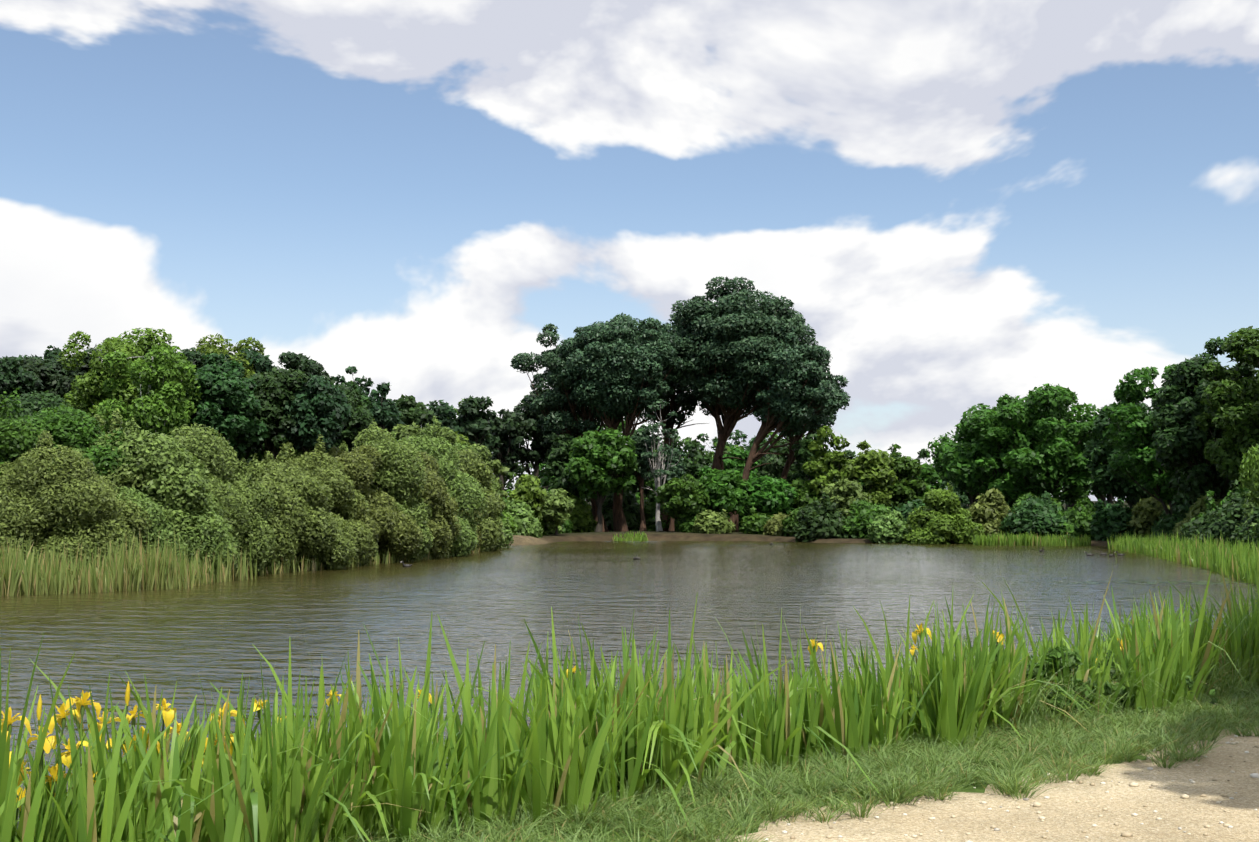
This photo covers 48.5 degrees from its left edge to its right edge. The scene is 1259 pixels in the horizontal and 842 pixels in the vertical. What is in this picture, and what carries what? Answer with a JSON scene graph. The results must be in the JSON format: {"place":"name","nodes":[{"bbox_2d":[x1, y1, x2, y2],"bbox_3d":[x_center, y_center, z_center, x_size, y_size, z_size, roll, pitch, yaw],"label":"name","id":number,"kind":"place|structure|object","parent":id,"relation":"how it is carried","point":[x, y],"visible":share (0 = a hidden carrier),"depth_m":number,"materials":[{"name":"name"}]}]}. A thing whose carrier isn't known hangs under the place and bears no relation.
{"place":"outdoors","nodes":[
{"label":"outdoors","id":0,"kind":"place"},
{"bbox_2d":[0,541,1257,821],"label":"lake water","id":1,"kind":"structure","parent":0,"point":[216,635],"depth_m":30.45,"materials":[{"name":"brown liquid"}]},
{"bbox_2d":[0,522,189,596],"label":"reeds","id":2,"kind":"object","parent":1,"relation":"on","point":[41,575],"visible":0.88,"depth_m":39.33,"materials":[{"name":"green plant"}]},
{"bbox_2d":[145,537,256,587],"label":"reeds","id":3,"kind":"object","parent":1,"relation":"on","point":[198,574],"visible":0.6,"depth_m":45.17,"materials":[{"name":"green plant"}]},
{"bbox_2d":[971,530,1090,545],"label":"reeds","id":4,"kind":"object","parent":1,"relation":"on","point":[1017,540],"visible":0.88,"depth_m":112.89,"materials":[{"name":"green plant"}]},
{"bbox_2d":[1107,528,1258,584],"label":"reeds","id":5,"kind":"object","parent":1,"relation":"on","point":[1238,560],"visible":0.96,"depth_m":63.15,"materials":[{"name":"green plant"}]},
{"bbox_2d":[0,0,1258,500],"label":"sky","id":6,"kind":"structure","parent":0,"point":[965,203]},
{"bbox_2d":[237,501,1258,841],"bbox_3d":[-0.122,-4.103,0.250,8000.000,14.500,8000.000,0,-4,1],"label":"ground","id":7,"kind":"structure","parent":0,"point":[649,535],"depth_m":135.29,"materials":[{"name":"brown soil"}]},
{"bbox_2d":[0,356,46,415],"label":"tree","id":8,"kind":"object","parent":7,"relation":"on","point":[13,375],"visible":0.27,"depth_m":61.33,"materials":[{"name":"green plant"}]},
{"bbox_2d":[0,391,67,544],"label":"bush","id":9,"kind":"object","parent":7,"relation":"on","point":[17,438],"visible":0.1,"depth_m":43.14,"materials":[{"name":"green plant"}]},
{"bbox_2d":[0,390,74,418],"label":"bush","id":10,"kind":"object","parent":7,"relation":"on","point":[31,405],"visible":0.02,"depth_m":52.15,"materials":[{"name":"green plant"}]},
{"bbox_2d":[20,356,64,402],"bbox_3d":[-27.695,1.556,64.186,3.846,9.195,3.664,2,-4,-21],"label":"tree","id":11,"kind":"object","parent":7,"relation":"on","point":[38,368],"visible":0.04,"depth_m":64.11,"materials":[{"name":"green plant"}]},
{"bbox_2d":[8,388,135,489],"bbox_3d":[-18.902,2.362,46.032,6.292,6.906,6.357,0,-4,1],"label":"bush","id":12,"kind":"object","parent":7,"relation":"on","point":[63,429],"visible":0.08,"depth_m":45.96,"materials":[{"name":"green plant"}]},
{"bbox_2d":[0,430,153,570],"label":"sallow bush","id":13,"kind":"object","parent":7,"relation":"on","point":[80,503],"visible":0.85,"depth_m":41.08,"materials":[{"name":"green plant"}]},
{"bbox_2d":[56,344,127,431],"bbox_3d":[-24.002,1.330,63.789,4.156,9.932,3.970,-4,-6,43],"label":"tree","id":14,"kind":"object","parent":7,"relation":"on","point":[67,380],"visible":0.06,"depth_m":63.13,"materials":[{"name":"green plant"}]},
{"bbox_2d":[57,331,145,434],"bbox_3d":[-22.352,1.008,60.467,4.462,10.003,4.974,0,-4,1],"label":"birch tree","id":15,"kind":"object","parent":7,"relation":"on","point":[87,396],"visible":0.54,"depth_m":59.38,"materials":[{"name":"green plant"}]},
{"bbox_2d":[103,328,173,429],"bbox_3d":[-22.527,0.951,63.254,4.469,10.494,4.869,0,-4,1],"label":"birch tree","id":16,"kind":"object","parent":7,"relation":"on","point":[143,341],"visible":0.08,"depth_m":63.23,"materials":[{"name":"green plant"}]},
{"bbox_2d":[81,408,202,559],"bbox_3d":[-17.326,2.695,47.184,6.030,6.171,5.724,0,-4,1],"label":"bush","id":17,"kind":"object","parent":7,"relation":"on","point":[127,476],"visible":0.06,"depth_m":45.60,"materials":[{"name":"green plant"}]},
{"bbox_2d":[96,343,202,440],"bbox_3d":[-20.151,1.285,58.250,4.243,9.142,4.264,0,-4,1],"label":"birch tree","id":18,"kind":"object","parent":7,"relation":"on","point":[162,404],"visible":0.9,"depth_m":57.53,"materials":[{"name":"green plant"}]},
{"bbox_2d":[65,424,239,580],"bbox_3d":[-17.225,3.103,46.993,7.779,5.760,9.133,0,-4,1],"label":"sallow bush","id":19,"kind":"object","parent":7,"relation":"on","point":[156,517],"visible":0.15,"depth_m":44.93,"materials":[{"name":"green plant"}]},
{"bbox_2d":[103,417,240,577],"bbox_3d":[-15.924,2.896,47.139,5.299,6.004,5.340,2,-5,-29],"label":"bush","id":20,"kind":"object","parent":7,"relation":"on","point":[172,466],"visible":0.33,"depth_m":45.97,"materials":[{"name":"green plant"}]},
{"bbox_2d":[179,353,268,460],"bbox_3d":[-17.852,1.522,60.785,3.851,9.062,3.976,0,-4,1],"label":"tree","id":21,"kind":"object","parent":7,"relation":"on","point":[227,392],"visible":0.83,"depth_m":60.04,"materials":[{"name":"green plant"}]},
{"bbox_2d":[164,422,285,575],"bbox_3d":[-16.625,3.064,51.403,7.156,5.950,8.356,0,-4,1],"label":"sallow bush","id":22,"kind":"object","parent":7,"relation":"on","point":[246,513],"visible":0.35,"depth_m":50.90,"materials":[{"name":"green plant"}]},
{"bbox_2d":[189,333,265,378],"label":"birch tree","id":23,"kind":"object","parent":7,"relation":"on","point":[217,349],"visible":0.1,"depth_m":66.64,"materials":[{"name":"green plant"}]},
{"bbox_2d":[220,348,274,469],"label":"tree","id":24,"kind":"object","parent":7,"relation":"on","point":[258,360],"visible":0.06,"depth_m":66.04,"materials":[{"name":"green plant"}]},
{"bbox_2d":[241,365,316,460],"bbox_3d":[-16.105,1.911,63.853,3.518,8.866,3.306,0,-4,1],"label":"tree","id":25,"kind":"object","parent":7,"relation":"on","point":[273,392],"visible":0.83,"depth_m":63.10,"materials":[{"name":"green plant"}]},
{"bbox_2d":[223,443,356,572],"bbox_3d":[-15.408,3.647,56.824,8.307,5.646,9.176,0,-4,1],"label":"sallow bush","id":26,"kind":"object","parent":7,"relation":"on","point":[302,502],"visible":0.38,"depth_m":55.62,"materials":[{"name":"green plant"}]},
{"bbox_2d":[278,351,328,450],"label":"tree","id":27,"kind":"object","parent":7,"relation":"on","point":[306,365],"visible":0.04,"depth_m":67.20,"materials":[{"name":"green plant"}]},
{"bbox_2d":[281,374,351,453],"bbox_3d":[-14.572,2.086,64.257,3.454,8.554,3.434,3,-5,-33],"label":"tree","id":28,"kind":"object","parent":7,"relation":"on","point":[330,405],"visible":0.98,"depth_m":63.49,"materials":[{"name":"green plant"}]},
{"bbox_2d":[275,435,378,566],"bbox_3d":[-14.797,3.762,61.669,7.226,6.325,7.887,0,-4,1],"label":"sallow bush","id":29,"kind":"object","parent":7,"relation":"on","point":[336,480],"visible":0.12,"depth_m":61.15,"materials":[{"name":"green plant"}]},
{"bbox_2d":[331,366,372,395],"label":"tree","id":30,"kind":"object","parent":7,"relation":"on","point":[357,380],"visible":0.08,"depth_m":140.87,"materials":[{"name":"green plant"}]},
{"bbox_2d":[333,384,373,452],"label":"tree","id":31,"kind":"object","parent":7,"relation":"on","point":[360,419],"visible":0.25,"depth_m":79.93,"materials":[{"name":"green plant"}]},
{"bbox_2d":[292,444,423,561],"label":"sallow bush","id":32,"kind":"object","parent":7,"relation":"on","point":[394,530],"visible":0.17,"depth_m":65.53,"materials":[{"name":"green plant"}]},
{"bbox_2d":[231,542,495,576],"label":"shore sedge","id":33,"kind":"object","parent":7,"relation":"on","point":[307,565],"visible":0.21,"depth_m":56.36,"materials":[{"name":"green plant"}]},
{"bbox_2d":[366,382,404,438],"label":"tree","id":34,"kind":"object","parent":7,"relation":"on","point":[386,414],"visible":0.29,"depth_m":121.05,"materials":[{"name":"green plant"}]},
{"bbox_2d":[339,419,433,561],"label":"sallow bush","id":35,"kind":"object","parent":7,"relation":"on","point":[392,477],"visible":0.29,"depth_m":69.25,"materials":[{"name":"green plant"}]},
{"bbox_2d":[391,394,434,440],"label":"tree","id":36,"kind":"object","parent":7,"relation":"on","point":[420,414],"visible":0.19,"depth_m":140.76,"materials":[{"name":"green plant"}]},
{"bbox_2d":[385,432,461,558],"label":"sallow bush","id":37,"kind":"object","parent":7,"relation":"on","point":[444,530],"visible":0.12,"depth_m":73.30,"materials":[{"name":"green plant"}]},
{"bbox_2d":[391,423,488,550],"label":"sallow bush","id":38,"kind":"object","parent":7,"relation":"on","point":[465,491],"visible":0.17,"depth_m":82.43,"materials":[{"name":"green plant"}]},
{"bbox_2d":[403,443,478,556],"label":"sallow bush","id":39,"kind":"object","parent":7,"relation":"on","point":[464,541],"visible":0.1,"depth_m":78.11,"materials":[{"name":"green plant"}]},
{"bbox_2d":[421,400,462,435],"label":"tree","id":40,"kind":"object","parent":7,"relation":"on","point":[444,413],"visible":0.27,"depth_m":145.16,"materials":[{"name":"green plant"}]},
{"bbox_2d":[419,416,505,549],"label":"sallow bush","id":41,"kind":"object","parent":7,"relation":"on","point":[438,430],"visible":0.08,"depth_m":96.69,"materials":[{"name":"green plant"}]},
{"bbox_2d":[451,449,504,551],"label":"sallow bush","id":42,"kind":"object","parent":7,"relation":"on","point":[489,527],"visible":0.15,"depth_m":92.01,"materials":[{"name":"green plant"}]},
{"bbox_2d":[454,395,502,460],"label":"tree","id":43,"kind":"object","parent":7,"relation":"on","point":[472,420],"visible":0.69,"depth_m":149.74,"materials":[{"name":"green plant"}]},
{"bbox_2d":[487,409,530,489],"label":"tree","id":44,"kind":"object","parent":7,"relation":"on","point":[508,427],"visible":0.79,"depth_m":169.77,"materials":[{"name":"green plant"}]},
{"bbox_2d":[502,497,543,537],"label":"bush","id":45,"kind":"object","parent":7,"relation":"on","point":[527,523],"visible":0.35,"depth_m":130.78,"materials":[{"name":"green plant"}]},
{"bbox_2d":[507,474,547,520],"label":"bush","id":46,"kind":"object","parent":7,"relation":"on","point":[530,492],"visible":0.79,"depth_m":133.90,"materials":[{"name":"green plant"}]},
{"bbox_2d":[513,390,550,475],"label":"tree","id":47,"kind":"object","parent":7,"relation":"on","point":[536,453],"visible":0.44,"depth_m":174.15,"materials":[{"name":"green plant"}]},
{"bbox_2d":[540,488,574,535],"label":"bush","id":48,"kind":"object","parent":7,"relation":"on","point":[558,505],"visible":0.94,"depth_m":138.75,"materials":[{"name":"green plant"}]},
{"bbox_2d":[510,323,608,531],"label":"tree","id":49,"kind":"object","parent":7,"relation":"on","point":[562,406],"visible":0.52,"depth_m":157.45,"materials":[{"name":"green plant"}]},
{"bbox_2d":[544,433,588,497],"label":"tree","id":50,"kind":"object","parent":7,"relation":"on","point":[558,457],"depth_m":154.54,"materials":[{"name":"green plant"}]},
{"bbox_2d":[567,490,596,532],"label":"bush","id":51,"kind":"object","parent":7,"relation":"on","point":[581,518],"visible":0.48,"depth_m":152.05,"materials":[{"name":"green plant"}]},
{"bbox_2d":[564,428,637,531],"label":"tree","id":52,"kind":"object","parent":7,"relation":"on","point":[593,459],"depth_m":148.45,"materials":[{"name":"green plant"}]},
{"bbox_2d":[591,490,640,531],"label":"island bush","id":53,"kind":"object","parent":7,"relation":"on","point":[631,507],"visible":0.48,"depth_m":166.06,"materials":[{"name":"green plant"}]},
{"bbox_2d":[554,312,685,531],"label":"tree","id":54,"kind":"object","parent":7,"relation":"on","point":[624,355],"visible":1,"depth_m":153.55,"materials":[{"name":"green plant"}]},
{"bbox_2d":[0,566,1258,841],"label":"iris plant","id":55,"kind":"object","parent":7,"relation":"on","point":[288,776],"depth_m":7.58,"materials":[{"name":"green plant"}]},
{"bbox_2d":[630,435,661,530],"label":"broadleaf tree","id":56,"kind":"object","parent":7,"relation":"on","point":[643,466],"visible":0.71,"depth_m":152.88,"materials":[{"name":"green plant"}]},
{"bbox_2d":[644,491,678,530],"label":"island bush","id":57,"kind":"object","parent":7,"relation":"on","point":[650,508],"visible":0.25,"depth_m":167.76,"materials":[{"name":"green plant"}]},
{"bbox_2d":[638,399,685,530],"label":"bare tree","id":58,"kind":"object","parent":7,"relation":"on","point":[658,447],"visible":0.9,"depth_m":149.95,"materials":[{"name":"grey plant"}]},
{"bbox_2d":[636,322,707,530],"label":"tree","id":59,"kind":"object","parent":7,"relation":"on","point":[674,419],"visible":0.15,"depth_m":168.41,"materials":[{"name":"green plant"}]},
{"bbox_2d":[660,447,687,530],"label":"broadleaf tree","id":60,"kind":"object","parent":7,"relation":"on","point":[677,468],"visible":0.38,"depth_m":154.47,"materials":[{"name":"green plant"}]},
{"bbox_2d":[655,473,709,522],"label":"bush","id":61,"kind":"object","parent":7,"relation":"on","point":[677,497],"depth_m":144.20,"materials":[{"name":"green plant"}]},
{"bbox_2d":[661,436,711,480],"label":"tree","id":62,"kind":"object","parent":7,"relation":"on","point":[692,468],"visible":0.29,"depth_m":195.74,"materials":[{"name":"green plant"}]},
{"bbox_2d":[692,509,734,533],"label":"island bush","id":63,"kind":"object","parent":7,"relation":"on","point":[713,522],"visible":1,"depth_m":142.17,"materials":[{"name":"green plant"}]},
{"bbox_2d":[698,469,754,519],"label":"bush","id":64,"kind":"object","parent":7,"relation":"on","point":[725,490],"depth_m":146.18,"materials":[{"name":"green plant"}]},
{"bbox_2d":[697,446,761,480],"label":"tree","id":65,"kind":"object","parent":7,"relation":"on","point":[736,464],"visible":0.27,"depth_m":190.36,"materials":[{"name":"green plant"}]},
{"bbox_2d":[661,276,826,514],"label":"tree","id":66,"kind":"object","parent":7,"relation":"on","point":[729,335],"visible":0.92,"depth_m":156.72,"materials":[{"name":"green plant"}]},
{"bbox_2d":[738,507,773,533],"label":"island bush","id":67,"kind":"object","parent":7,"relation":"on","point":[754,523],"visible":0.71,"depth_m":141.92,"materials":[{"name":"green plant"}]},
{"bbox_2d":[743,475,797,515],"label":"bush","id":68,"kind":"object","parent":7,"relation":"on","point":[769,495],"depth_m":147.82,"materials":[{"name":"green plant"}]},
{"bbox_2d":[755,438,799,485],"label":"bush","id":69,"kind":"object","parent":7,"relation":"on","point":[776,466],"visible":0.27,"depth_m":190.61,"materials":[{"name":"green plant"}]},
{"bbox_2d":[763,512,791,535],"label":"island bush","id":70,"kind":"object","parent":7,"relation":"on","point":[774,526],"visible":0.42,"depth_m":138.84,"materials":[{"name":"green plant"}]},
{"bbox_2d":[728,332,843,531],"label":"tree","id":71,"kind":"object","parent":7,"relation":"on","point":[795,395],"visible":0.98,"depth_m":152.90,"materials":[{"name":"green plant"}]},
{"bbox_2d":[319,630,1258,841],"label":"grass verge","id":72,"kind":"structure","parent":7,"relation":"on","point":[1055,739],"depth_m":8.71,"materials":[{"name":"green plant"}]},
{"bbox_2d":[786,477,819,514],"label":"bush","id":73,"kind":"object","parent":7,"relation":"on","point":[804,498],"depth_m":150.22,"materials":[{"name":"green plant"}]},
{"bbox_2d":[756,363,850,480],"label":"tree","id":74,"kind":"object","parent":7,"relation":"on","point":[844,401],"visible":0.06,"depth_m":168.71,"materials":[{"name":"green plant"}]},
{"bbox_2d":[790,432,834,482],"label":"tree","id":75,"kind":"object","parent":7,"relation":"on","point":[803,454],"visible":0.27,"depth_m":164.12,"materials":[{"name":"green plant"}]},
{"bbox_2d":[793,492,846,541],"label":"bush","id":76,"kind":"object","parent":7,"relation":"on","point":[816,519],"visible":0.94,"depth_m":129.51,"materials":[{"name":"green plant"}]},
{"bbox_2d":[800,426,853,496],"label":"tree","id":77,"kind":"object","parent":7,"relation":"on","point":[828,463],"visible":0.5,"depth_m":150.69,"materials":[{"name":"green plant"}]},
{"bbox_2d":[820,476,868,519],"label":"bush","id":78,"kind":"object","parent":7,"relation":"on","point":[843,494],"visible":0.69,"depth_m":138.21,"materials":[{"name":"green plant"}]},
{"bbox_2d":[841,499,891,538],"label":"bush","id":79,"kind":"object","parent":7,"relation":"on","point":[860,519],"visible":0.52,"depth_m":128.82,"materials":[{"name":"green plant"}]},
{"bbox_2d":[839,440,897,505],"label":"tree","id":80,"kind":"object","parent":7,"relation":"on","point":[870,469],"visible":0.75,"depth_m":148.23,"materials":[{"name":"green plant"}]},
{"bbox_2d":[866,508,908,542],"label":"bush","id":81,"kind":"object","parent":7,"relation":"on","point":[890,527],"visible":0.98,"depth_m":124.10,"materials":[{"name":"green plant"}]},
{"bbox_2d":[879,456,927,510],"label":"tree","id":82,"kind":"object","parent":7,"relation":"on","point":[904,487],"visible":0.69,"depth_m":153.27,"materials":[{"name":"green plant"}]},
{"bbox_2d":[913,462,946,490],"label":"bush","id":83,"kind":"object","parent":7,"relation":"on","point":[930,475],"visible":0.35,"depth_m":234.24,"materials":[{"name":"green plant"}]},
{"bbox_2d":[902,481,985,543],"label":"bush","id":84,"kind":"object","parent":7,"relation":"on","point":[933,521],"visible":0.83,"depth_m":120.71,"materials":[{"name":"green plant"}]},
{"bbox_2d":[966,488,1014,537],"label":"bush","id":85,"kind":"object","parent":7,"relation":"on","point":[987,512],"visible":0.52,"depth_m":124.49,"materials":[{"name":"green plant"}]},
{"bbox_2d":[925,383,1101,509],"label":"tree","id":86,"kind":"object","parent":7,"relation":"on","point":[1016,443],"visible":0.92,"depth_m":133.56,"materials":[{"name":"green plant"}]},
{"bbox_2d":[997,490,1067,537],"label":"bush","id":87,"kind":"object","parent":7,"relation":"on","point":[1035,515],"visible":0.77,"depth_m":121.92,"materials":[{"name":"green plant"}]},
{"bbox_2d":[995,645,1114,723],"bbox_3d":[3.486,2.206,11.508,0.735,0.772,1.658,2,-5,-26],"label":"weed clump","id":88,"kind":"object","parent":7,"relation":"on","point":[1052,654],"visible":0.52,"depth_m":11.26,"materials":[{"name":"green plant"}]},
{"bbox_2d":[1051,492,1097,539],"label":"bush","id":89,"kind":"object","parent":7,"relation":"on","point":[1078,515],"visible":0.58,"depth_m":119.91,"materials":[{"name":"green plant"}]},
{"bbox_2d":[1090,499,1137,540],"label":"bush","id":90,"kind":"object","parent":7,"relation":"on","point":[1108,521],"visible":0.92,"depth_m":115.14,"materials":[{"name":"green plant"}]},
{"bbox_2d":[1082,398,1157,507],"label":"tree","id":91,"kind":"object","parent":7,"relation":"on","point":[1099,451],"visible":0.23,"depth_m":120.26,"materials":[{"name":"green plant"}]},
{"bbox_2d":[1126,495,1169,540],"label":"bush","id":92,"kind":"object","parent":7,"relation":"on","point":[1149,510],"visible":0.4,"depth_m":113.79,"materials":[{"name":"green plant"}]},
{"bbox_2d":[1102,364,1203,514],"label":"tree","id":93,"kind":"object","parent":7,"relation":"on","point":[1143,467],"visible":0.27,"depth_m":106.87,"materials":[{"name":"green plant"}]},
{"bbox_2d":[1098,659,1217,716],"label":"weed clump","id":94,"kind":"object","parent":7,"relation":"on","point":[1189,682],"visible":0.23,"depth_m":11.49,"materials":[{"name":"green plant"}]},
{"bbox_2d":[1152,487,1217,539],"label":"bush","id":95,"kind":"object","parent":7,"relation":"on","point":[1181,507],"visible":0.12,"depth_m":99.49,"materials":[{"name":"green plant"}]},
{"bbox_2d":[1170,494,1222,539],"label":"bush","id":96,"kind":"object","parent":7,"relation":"on","point":[1198,505],"visible":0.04,"depth_m":94.34,"materials":[{"name":"green plant"}]},
{"bbox_2d":[1149,336,1258,500],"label":"tree","id":97,"kind":"object","parent":7,"relation":"on","point":[1181,439],"visible":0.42,"depth_m":95.63,"materials":[{"name":"green plant"}]},
{"bbox_2d":[1179,479,1249,545],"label":"bush","id":98,"kind":"object","parent":7,"relation":"on","point":[1221,520],"visible":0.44,"depth_m":81.45,"materials":[{"name":"green plant"}]},
{"bbox_2d":[1195,326,1258,479],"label":"tree","id":99,"kind":"object","parent":7,"relation":"on","point":[1240,434],"visible":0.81,"depth_m":89.08,"materials":[{"name":"green plant"}]},
{"bbox_2d":[1231,498,1258,545],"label":"bush","id":100,"kind":"object","parent":7,"relation":"on","point":[1239,531],"visible":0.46,"depth_m":77.05,"materials":[{"name":"green plant"}]},
{"bbox_2d":[1238,444,1258,507],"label":"bush","id":101,"kind":"object","parent":7,"relation":"on","point":[1249,476],"visible":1,"depth_m":64.33,"materials":[{"name":"green plant"}]},
{"bbox_2d":[703,727,1258,841],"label":"gravel path","id":102,"kind":"structure","parent":0,"point":[1060,808],"depth_m":7.87,"materials":[{"name":"beige gravel"}]},
{"bbox_2d":[730,732,1258,841],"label":"gravel path stones","id":103,"kind":"object","parent":102,"relation":"on","point":[1132,784],"visible":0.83,"depth_m":7.96,"materials":[{"name":"beige gravel"}]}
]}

